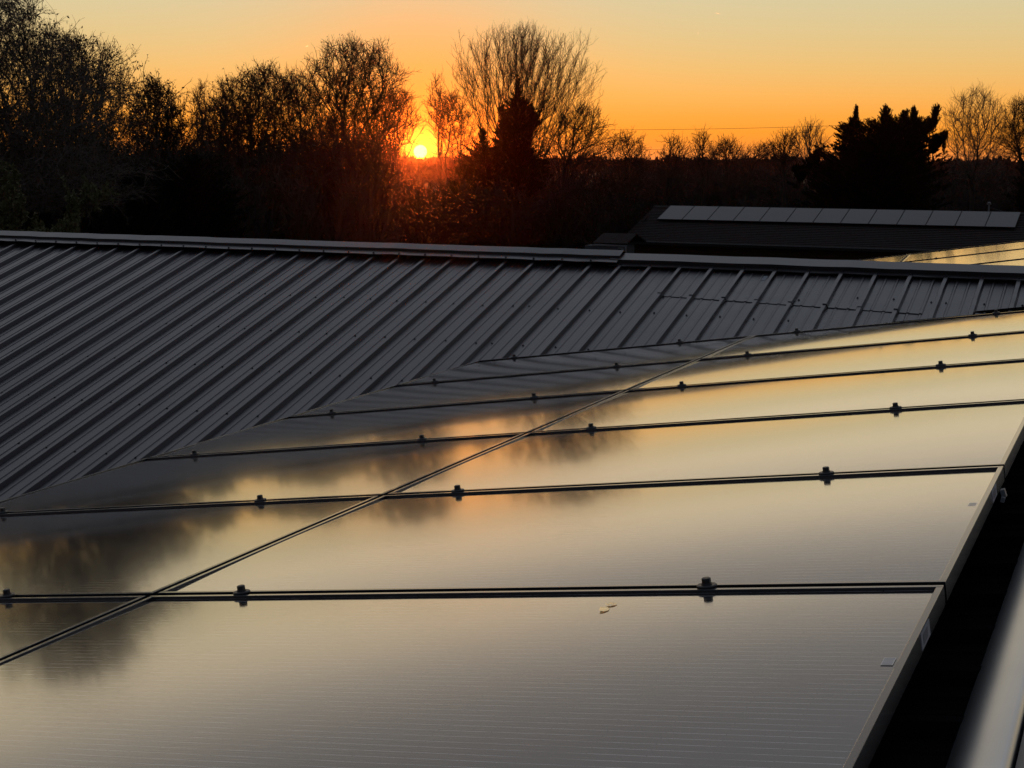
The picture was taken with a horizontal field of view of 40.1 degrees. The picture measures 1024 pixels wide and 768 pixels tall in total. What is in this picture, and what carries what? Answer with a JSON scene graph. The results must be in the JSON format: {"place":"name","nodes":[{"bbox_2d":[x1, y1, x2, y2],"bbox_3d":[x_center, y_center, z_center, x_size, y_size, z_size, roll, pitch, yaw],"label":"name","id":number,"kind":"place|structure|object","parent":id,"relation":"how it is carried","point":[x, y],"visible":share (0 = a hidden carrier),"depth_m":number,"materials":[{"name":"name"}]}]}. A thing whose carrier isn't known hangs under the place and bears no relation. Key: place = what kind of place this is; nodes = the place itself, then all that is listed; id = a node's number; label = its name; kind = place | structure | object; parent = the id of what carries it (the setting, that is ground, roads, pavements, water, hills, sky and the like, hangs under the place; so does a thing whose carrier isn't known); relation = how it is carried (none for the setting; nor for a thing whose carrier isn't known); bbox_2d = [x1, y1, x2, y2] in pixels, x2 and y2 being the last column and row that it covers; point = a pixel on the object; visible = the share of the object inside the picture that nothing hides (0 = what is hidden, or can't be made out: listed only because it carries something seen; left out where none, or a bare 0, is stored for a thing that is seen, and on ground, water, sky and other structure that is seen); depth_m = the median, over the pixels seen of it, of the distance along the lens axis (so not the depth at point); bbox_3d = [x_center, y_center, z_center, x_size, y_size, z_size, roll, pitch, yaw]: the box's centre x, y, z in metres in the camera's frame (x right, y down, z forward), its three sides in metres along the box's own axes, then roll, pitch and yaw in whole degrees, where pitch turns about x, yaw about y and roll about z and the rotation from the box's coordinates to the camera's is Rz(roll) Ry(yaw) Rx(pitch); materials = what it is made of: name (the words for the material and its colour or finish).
{"place":"outdoors","nodes":[
{"label":"outdoors","id":0,"kind":"place"},
{"bbox_2d":[0,231,1023,767],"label":"barn","id":1,"kind":"structure","parent":0,"point":[118,349],"depth_m":9.43,"materials":[{"name":"paint"}]},
{"bbox_2d":[0,596,145,660],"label":"solar panel","id":2,"kind":"object","parent":1,"relation":"attached to","point":[26,623],"visible":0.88,"depth_m":3.09,"materials":[{"name":"black glass"}]},
{"bbox_2d":[0,496,378,597],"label":"solar panel","id":3,"kind":"object","parent":1,"relation":"attached to","point":[149,551],"visible":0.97,"depth_m":3.85,"materials":[{"name":"black glass"}]},
{"bbox_2d":[0,588,14,597],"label":"panel clamp","id":4,"kind":"object","parent":3,"relation":"attached to","point":[6,593],"visible":1,"depth_m":3.34,"materials":[{"name":"black metal"}]},
{"bbox_2d":[0,433,524,512],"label":"solar panel","id":5,"kind":"object","parent":1,"relation":"attached to","point":[369,469],"visible":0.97,"depth_m":4.88,"materials":[{"name":"black glass"}]},
{"bbox_2d":[0,507,8,513],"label":"panel clamp","id":6,"kind":"object","parent":5,"relation":"attached to","point":[2,510],"visible":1,"depth_m":4.74,"materials":[{"name":"black metal"}]},
{"bbox_2d":[254,495,266,501],"bbox_3d":[-0.772,0.348,4.297,0.039,0.017,0.035,-5,6,25],"label":"panel clamp","id":7,"kind":"object","parent":5,"relation":"attached to","point":[259,498],"visible":1,"depth_m":4.29,"materials":[{"name":"black metal"}]},
{"bbox_2d":[150,390,623,457],"bbox_3d":[-0.508,0.182,5.905,1.724,0.035,1.032,-5,6,25],"label":"solar panel","id":8,"kind":"object","parent":1,"relation":"attached to","point":[500,417],"visible":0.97,"depth_m":5.84,"materials":[{"name":"black glass"}]},
{"bbox_2d":[417,435,426,439],"bbox_3d":[-0.338,0.198,5.245,0.039,0.017,0.035,-5,6,25],"label":"panel clamp","id":9,"kind":"object","parent":8,"relation":"attached to","point":[421,437],"visible":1,"depth_m":5.24,"materials":[{"name":"black metal"}]},
{"bbox_2d":[0,585,945,767],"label":"solar panel","id":10,"kind":"object","parent":1,"relation":"attached to","point":[789,677],"visible":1,"depth_m":2.24,"materials":[{"name":"black glass"}]},
{"bbox_2d":[599,602,616,610],"bbox_3d":[0.173,0.408,2.568,0.023,0.002,0.058,5,10,26],"label":"dry leaf","id":11,"kind":"object","parent":10,"relation":"on","point":[605,608],"visible":1,"depth_m":2.56,"materials":[{"name":"beige plant"}]},
{"bbox_2d":[291,359,696,415],"bbox_3d":[-0.074,0.032,6.853,1.724,0.035,1.032,-5,6,25],"label":"solar panel","id":12,"kind":"object","parent":1,"relation":"attached to","point":[594,380],"visible":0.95,"depth_m":6.80,"materials":[{"name":"black glass"}]},
{"bbox_2d":[397,336,751,384],"bbox_3d":[0.361,-0.118,7.800,1.724,0.035,1.032,-5,6,25],"label":"solar panel","id":13,"kind":"object","parent":1,"relation":"attached to","point":[667,352],"visible":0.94,"depth_m":7.76,"materials":[{"name":"black glass"}]},
{"bbox_2d":[158,466,1004,600],"bbox_3d":[0.192,0.352,3.270,1.726,0.035,1.032,-5,6,25],"label":"solar panel","id":14,"kind":"object","parent":1,"relation":"attached to","point":[905,528],"visible":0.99,"depth_m":3.14,"materials":[{"name":"black glass"}]},
{"bbox_2d":[233,584,249,594],"bbox_3d":[-0.591,0.447,3.059,0.039,0.017,0.035,-5,6,25],"label":"panel clamp","id":15,"kind":"object","parent":14,"relation":"attached to","point":[241,590],"visible":1,"depth_m":3.05,"materials":[{"name":"black metal"}]},
{"bbox_2d":[697,577,716,588],"bbox_3d":[0.362,0.368,2.609,0.039,0.017,0.035,-5,6,25],"label":"panel clamp","id":16,"kind":"object","parent":14,"relation":"attached to","point":[706,583],"visible":1,"depth_m":2.60,"materials":[{"name":"black metal"}]},
{"bbox_2d":[1000,488,1006,502],"bbox_3d":[1.129,0.256,3.224,0.015,0.028,0.032,4,10,24],"label":"cable clip","id":17,"kind":"object","parent":14,"relation":"hanging from","point":[1003,494],"visible":1,"depth_m":3.22,"materials":[{"name":"grey plastic"}]},
{"bbox_2d":[387,400,1023,494],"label":"solar panel","id":18,"kind":"object","parent":1,"relation":"attached to","point":[988,434],"visible":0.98,"depth_m":4.12,"materials":[{"name":"black glass"}]},
{"bbox_2d":[451,485,463,491],"bbox_3d":[-0.156,0.297,4.006,0.039,0.017,0.035,-5,6,25],"label":"panel clamp","id":19,"kind":"object","parent":18,"relation":"attached to","point":[457,488],"visible":1,"depth_m":4.00,"materials":[{"name":"black metal"}]},
{"bbox_2d":[819,466,833,474],"bbox_3d":[0.797,0.218,3.557,0.039,0.017,0.035,-5,6,25],"label":"panel clamp","id":20,"kind":"object","parent":18,"relation":"attached to","point":[826,471],"visible":1,"depth_m":3.55,"materials":[{"name":"black metal"}]},
{"bbox_2d":[531,359,1023,432],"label":"solar panel","id":21,"kind":"object","parent":1,"relation":"attached to","point":[985,382],"visible":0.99,"depth_m":5.10,"materials":[{"name":"black glass"}]},
{"bbox_2d":[586,423,596,428],"bbox_3d":[0.279,0.147,4.953,0.039,0.017,0.035,-5,6,25],"label":"panel clamp","id":22,"kind":"object","parent":21,"relation":"attached to","point":[590,426],"visible":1,"depth_m":4.95,"materials":[{"name":"black metal"}]},
{"bbox_2d":[889,402,901,408],"bbox_3d":[1.232,0.068,4.504,0.039,0.017,0.035,-5,6,25],"label":"panel clamp","id":23,"kind":"object","parent":21,"relation":"attached to","point":[895,405],"visible":1,"depth_m":4.50,"materials":[{"name":"black metal"}]},
{"bbox_2d":[629,331,1023,389],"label":"solar panel","id":24,"kind":"object","parent":1,"relation":"attached to","point":[926,353],"visible":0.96,"depth_m":6.09,"materials":[{"name":"black glass"}]},
{"bbox_2d":[936,361,945,365],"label":"panel clamp","id":25,"kind":"object","parent":24,"relation":"attached to","point":[940,363],"visible":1,"depth_m":5.44,"materials":[{"name":"black metal"}]},
{"bbox_2d":[701,311,1023,358],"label":"solar panel","id":26,"kind":"object","parent":1,"relation":"attached to","point":[982,324],"visible":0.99,"depth_m":7.06,"materials":[{"name":"black glass"}]},
{"bbox_2d":[860,254,907,261],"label":"solar panel","id":27,"kind":"object","parent":1,"relation":"attached to","point":[897,258],"visible":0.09,"depth_m":14.04,"materials":[{"name":"black glass"}]},
{"bbox_2d":[902,241,1023,261],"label":"solar panel","id":28,"kind":"object","parent":1,"relation":"attached to","point":[966,250],"visible":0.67,"depth_m":13.57,"materials":[{"name":"black glass"}]},
{"bbox_2d":[905,248,1023,263],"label":"solar panel","id":29,"kind":"object","parent":1,"relation":"attached to","point":[1010,254],"visible":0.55,"depth_m":12.07,"materials":[{"name":"black glass"}]},
{"bbox_2d":[975,258,1023,265],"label":"solar panel","id":30,"kind":"object","parent":1,"relation":"attached to","point":[1019,262],"visible":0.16,"depth_m":10.78,"materials":[{"name":"black glass"}]},
{"bbox_2d":[0,0,1023,161],"label":"sky","id":31,"kind":"structure","parent":0,"point":[752,66],"materials":[{"name":"orange"}]},
{"bbox_2d":[585,233,645,252],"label":"shed","id":32,"kind":"structure","parent":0,"point":[612,241],"depth_m":50.04,"materials":[{"name":"grey metal"}]},
{"bbox_2d":[396,163,1004,195],"bbox_3d":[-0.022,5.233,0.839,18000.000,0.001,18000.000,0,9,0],"label":"ground","id":33,"kind":"structure","parent":0,"point":[426,184],"depth_m":334.06,"materials":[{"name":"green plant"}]},
{"bbox_2d":[0,160,119,232],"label":"leafy shrub","id":34,"kind":"object","parent":33,"relation":"on","point":[12,220],"visible":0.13,"depth_m":22.47,"materials":[{"name":"green plant"}]},
{"bbox_2d":[0,20,154,232],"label":"leafy tree","id":35,"kind":"object","parent":33,"relation":"on","point":[85,55],"visible":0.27,"depth_m":43.95,"materials":[{"name":"green plant"}]},
{"bbox_2d":[0,95,165,230],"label":"leafy tree","id":36,"kind":"object","parent":33,"relation":"on","point":[56,215],"visible":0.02,"depth_m":47.07,"materials":[{"name":"black plant"}]},
{"bbox_2d":[0,0,189,227],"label":"leafy tree","id":37,"kind":"object","parent":33,"relation":"on","point":[31,121],"visible":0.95,"depth_m":32.93,"materials":[{"name":"green plant"}]},
{"bbox_2d":[119,70,202,169],"bbox_3d":[-13.062,-7.328,51.886,3.341,8.565,3.439,0,9,0],"label":"leafy tree","id":38,"kind":"object","parent":33,"relation":"on","point":[171,137],"visible":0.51,"depth_m":51.14,"materials":[{"name":"black plant"}]},
{"bbox_2d":[151,110,214,159],"bbox_3d":[-14.527,-8.725,63.748,3.185,7.552,3.456,-5,11,-32],"label":"bare tree","id":39,"kind":"object","parent":33,"relation":"on","point":[192,137],"visible":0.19,"depth_m":63.27,"materials":[{"name":"brown plant"}]},
{"bbox_2d":[184,75,209,136],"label":"bare tree","id":40,"kind":"object","parent":33,"relation":"on","point":[201,87],"visible":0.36,"depth_m":84.26,"materials":[{"name":"brown plant"}]},
{"bbox_2d":[0,123,404,242],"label":"brush","id":41,"kind":"object","parent":33,"relation":"on","point":[291,214],"visible":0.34,"depth_m":51.15,"materials":[{"name":"brown plant"}]},
{"bbox_2d":[191,85,251,169],"bbox_3d":[-12.238,-8.618,60.309,3.331,8.503,3.291,0,9,0],"label":"bare tree","id":42,"kind":"object","parent":33,"relation":"on","point":[208,103],"visible":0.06,"depth_m":59.51,"materials":[{"name":"brown plant"}]},
{"bbox_2d":[179,56,324,199],"bbox_3d":[-10.491,-8.421,56.421,6.008,9.398,6.244,0,9,0],"label":"leafy tree","id":43,"kind":"object","parent":33,"relation":"on","point":[256,104],"visible":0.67,"depth_m":55.43,"materials":[{"name":"green plant"}]},
{"bbox_2d":[260,67,331,157],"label":"bare tree","id":44,"kind":"object","parent":33,"relation":"on","point":[291,128],"visible":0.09,"depth_m":67.75,"materials":[{"name":"brown plant"}]},
{"bbox_2d":[241,108,418,210],"bbox_3d":[-7.280,-7.234,55.205,6.603,7.466,5.532,5,10,30],"label":"bare tree","id":45,"kind":"object","parent":33,"relation":"on","point":[332,135],"visible":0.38,"depth_m":54.42,"materials":[{"name":"brown plant"}]},
{"bbox_2d":[287,32,423,205],"bbox_3d":[-6.789,-9.386,58.481,6.544,10.594,6.010,-2,9,-11],"label":"bare tree","id":46,"kind":"object","parent":33,"relation":"on","point":[341,82],"visible":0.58,"depth_m":57.91,"materials":[{"name":"brown plant"}]},
{"bbox_2d":[357,80,427,186],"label":"bare tree","id":47,"kind":"object","parent":33,"relation":"on","point":[409,114],"visible":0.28,"depth_m":74.39,"materials":[{"name":"brown plant"}]},
{"bbox_2d":[420,75,450,177],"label":"bare tree","id":48,"kind":"object","parent":33,"relation":"on","point":[435,99],"visible":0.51,"depth_m":80.33,"materials":[{"name":"brown plant"}]},
{"bbox_2d":[229,164,647,248],"bbox_3d":[-5.224,-8.378,69.675,24.934,5.226,30.264,0,9,0],"label":"brush","id":49,"kind":"object","parent":33,"relation":"on","point":[581,217],"visible":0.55,"depth_m":59.57,"materials":[{"name":"black plant"}]},
{"bbox_2d":[396,89,485,187],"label":"bare tree","id":50,"kind":"object","parent":33,"relation":"on","point":[459,130],"visible":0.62,"depth_m":76.46,"materials":[{"name":"brown plant"}]},
{"bbox_2d":[438,160,486,216],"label":"tree","id":51,"kind":"object","parent":33,"relation":"on","point":[461,169],"visible":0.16,"depth_m":65.08,"materials":[{"name":"brown plant"}]},
{"bbox_2d":[436,73,555,243],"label":"cedar tree","id":52,"kind":"object","parent":33,"relation":"on","point":[509,153],"visible":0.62,"depth_m":66.66,"materials":[{"name":"green plant"}]},
{"bbox_2d":[434,21,607,165],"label":"bare tree","id":53,"kind":"object","parent":33,"relation":"on","point":[528,74],"visible":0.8,"depth_m":73.69,"materials":[{"name":"brown plant"}]},
{"bbox_2d":[524,95,635,236],"bbox_3d":[3.007,-9.250,65.069,4.780,8.352,4.634,8,12,40],"label":"bare tree","id":54,"kind":"object","parent":33,"relation":"on","point":[580,157],"visible":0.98,"depth_m":64.75,"materials":[{"name":"brown plant"}]},
{"bbox_2d":[599,126,657,198],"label":"bare tree","id":55,"kind":"object","parent":33,"relation":"on","point":[635,160],"visible":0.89,"depth_m":82.45,"materials":[{"name":"brown plant"}]},
{"bbox_2d":[647,130,696,205],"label":"bare tree","id":56,"kind":"object","parent":33,"relation":"on","point":[667,174],"visible":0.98,"depth_m":72.54,"materials":[{"name":"brown plant"}]},
{"bbox_2d":[535,163,820,225],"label":"brush","id":57,"kind":"object","parent":33,"relation":"on","point":[735,191],"visible":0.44,"depth_m":88.07,"materials":[{"name":"black plant"}]},
{"bbox_2d":[387,151,1022,187],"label":"woods","id":58,"kind":"object","parent":33,"relation":"on","point":[419,162],"visible":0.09,"depth_m":254.74,"materials":[{"name":"black plant"}]},
{"bbox_2d":[684,122,725,205],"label":"bare tree","id":59,"kind":"object","parent":33,"relation":"on","point":[701,177],"visible":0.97,"depth_m":76.21,"materials":[{"name":"brown plant"}]},
{"bbox_2d":[707,133,750,183],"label":"bare tree","id":60,"kind":"object","parent":33,"relation":"on","point":[728,144],"visible":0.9,"depth_m":89.59,"materials":[{"name":"brown plant"}]},
{"bbox_2d":[734,140,795,196],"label":"bare tree","id":61,"kind":"object","parent":33,"relation":"on","point":[760,154],"visible":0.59,"depth_m":100.65,"materials":[{"name":"brown plant"}]},
{"bbox_2d":[764,128,804,206],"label":"bare tree","id":62,"kind":"object","parent":33,"relation":"on","point":[784,155],"visible":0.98,"depth_m":77.47,"materials":[{"name":"brown plant"}]},
{"bbox_2d":[781,114,834,203],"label":"bare tree","id":63,"kind":"object","parent":33,"relation":"on","point":[809,143],"visible":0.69,"depth_m":88.61,"materials":[{"name":"brown plant"}]},
{"bbox_2d":[786,102,952,209],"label":"cedar tree","id":64,"kind":"object","parent":33,"relation":"on","point":[880,165],"visible":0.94,"depth_m":67.17,"materials":[{"name":"green plant"}]},
{"bbox_2d":[919,162,1019,211],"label":"brush","id":65,"kind":"object","parent":33,"relation":"on","point":[992,189],"visible":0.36,"depth_m":89.50,"materials":[{"name":"black plant"}]},
{"bbox_2d":[934,81,1012,210],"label":"bare tree","id":66,"kind":"object","parent":33,"relation":"on","point":[976,164],"visible":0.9,"depth_m":74.66,"materials":[{"name":"brown plant"}]},
{"bbox_2d":[986,92,1023,211],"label":"bare tree","id":67,"kind":"object","parent":33,"relation":"on","point":[1018,136],"visible":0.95,"depth_m":68.42,"materials":[{"name":"brown plant"}]},
{"bbox_2d":[655,125,838,129],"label":"power line","id":68,"kind":"object","parent":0,"point":[726,128],"visible":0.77,"depth_m":118.06,"materials":[{"name":"grey metal"}]},
{"bbox_2d":[628,205,1023,259],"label":"house","id":69,"kind":"structure","parent":0,"point":[791,240],"depth_m":53.07,"materials":[{"name":"black metal"}]},
{"bbox_2d":[657,205,693,219],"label":"solar panel","id":70,"kind":"object","parent":69,"relation":"on","point":[674,212],"visible":1,"depth_m":57.24,"materials":[{"name":"black"}]},
{"bbox_2d":[682,206,718,220],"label":"solar panel","id":71,"kind":"object","parent":69,"relation":"on","point":[700,213],"visible":1,"depth_m":56.80,"materials":[{"name":"black"}]},
{"bbox_2d":[707,206,743,221],"bbox_3d":[8.614,-6.848,56.406,1.042,0.040,1.700,5,27,25],"label":"solar panel","id":72,"kind":"object","parent":69,"relation":"on","point":[725,213],"visible":1,"depth_m":56.36,"materials":[{"name":"black"}]},
{"bbox_2d":[733,207,769,221],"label":"solar panel","id":73,"kind":"object","parent":69,"relation":"on","point":[751,214],"visible":1,"depth_m":55.88,"materials":[{"name":"black"}]},
{"bbox_2d":[759,207,795,222],"bbox_3d":[10.526,-6.695,55.502,1.042,0.041,1.700,5,27,25],"label":"solar panel","id":74,"kind":"object","parent":69,"relation":"on","point":[778,214],"visible":1,"depth_m":55.45,"materials":[{"name":"black"}]},
{"bbox_2d":[786,208,822,222],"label":"solar panel","id":75,"kind":"object","parent":69,"relation":"on","point":[804,215],"visible":1,"depth_m":54.99,"materials":[{"name":"black"}]},
{"bbox_2d":[813,208,849,223],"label":"solar panel","id":76,"kind":"object","parent":69,"relation":"on","point":[831,216],"visible":1,"depth_m":54.54,"materials":[{"name":"black"}]},
{"bbox_2d":[840,209,876,224],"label":"solar panel","id":77,"kind":"object","parent":69,"relation":"on","point":[859,216],"visible":1,"depth_m":54.09,"materials":[{"name":"black"}]},
{"bbox_2d":[868,209,904,224],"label":"solar panel","id":78,"kind":"object","parent":69,"relation":"on","point":[886,217],"visible":1,"depth_m":53.64,"materials":[{"name":"black"}]},
{"bbox_2d":[897,210,932,225],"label":"solar panel","id":79,"kind":"object","parent":69,"relation":"on","point":[914,217],"visible":1,"depth_m":53.18,"materials":[{"name":"black"}]},
{"bbox_2d":[926,210,961,226],"bbox_3d":[16.261,-6.237,52.792,1.042,0.041,1.700,5,27,25],"label":"solar panel","id":80,"kind":"object","parent":69,"relation":"on","point":[945,218],"visible":1,"depth_m":52.73,"materials":[{"name":"black"}]},
{"bbox_2d":[955,211,990,226],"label":"solar panel","id":81,"kind":"object","parent":69,"relation":"on","point":[973,219],"visible":1,"depth_m":52.28,"materials":[{"name":"black"}]},
{"bbox_2d":[985,211,1020,227],"bbox_3d":[18.173,-6.084,51.888,1.042,0.040,1.700,5,27,25],"label":"solar panel","id":82,"kind":"object","parent":69,"relation":"on","point":[998,219],"visible":1,"depth_m":51.82,"materials":[{"name":"black"}]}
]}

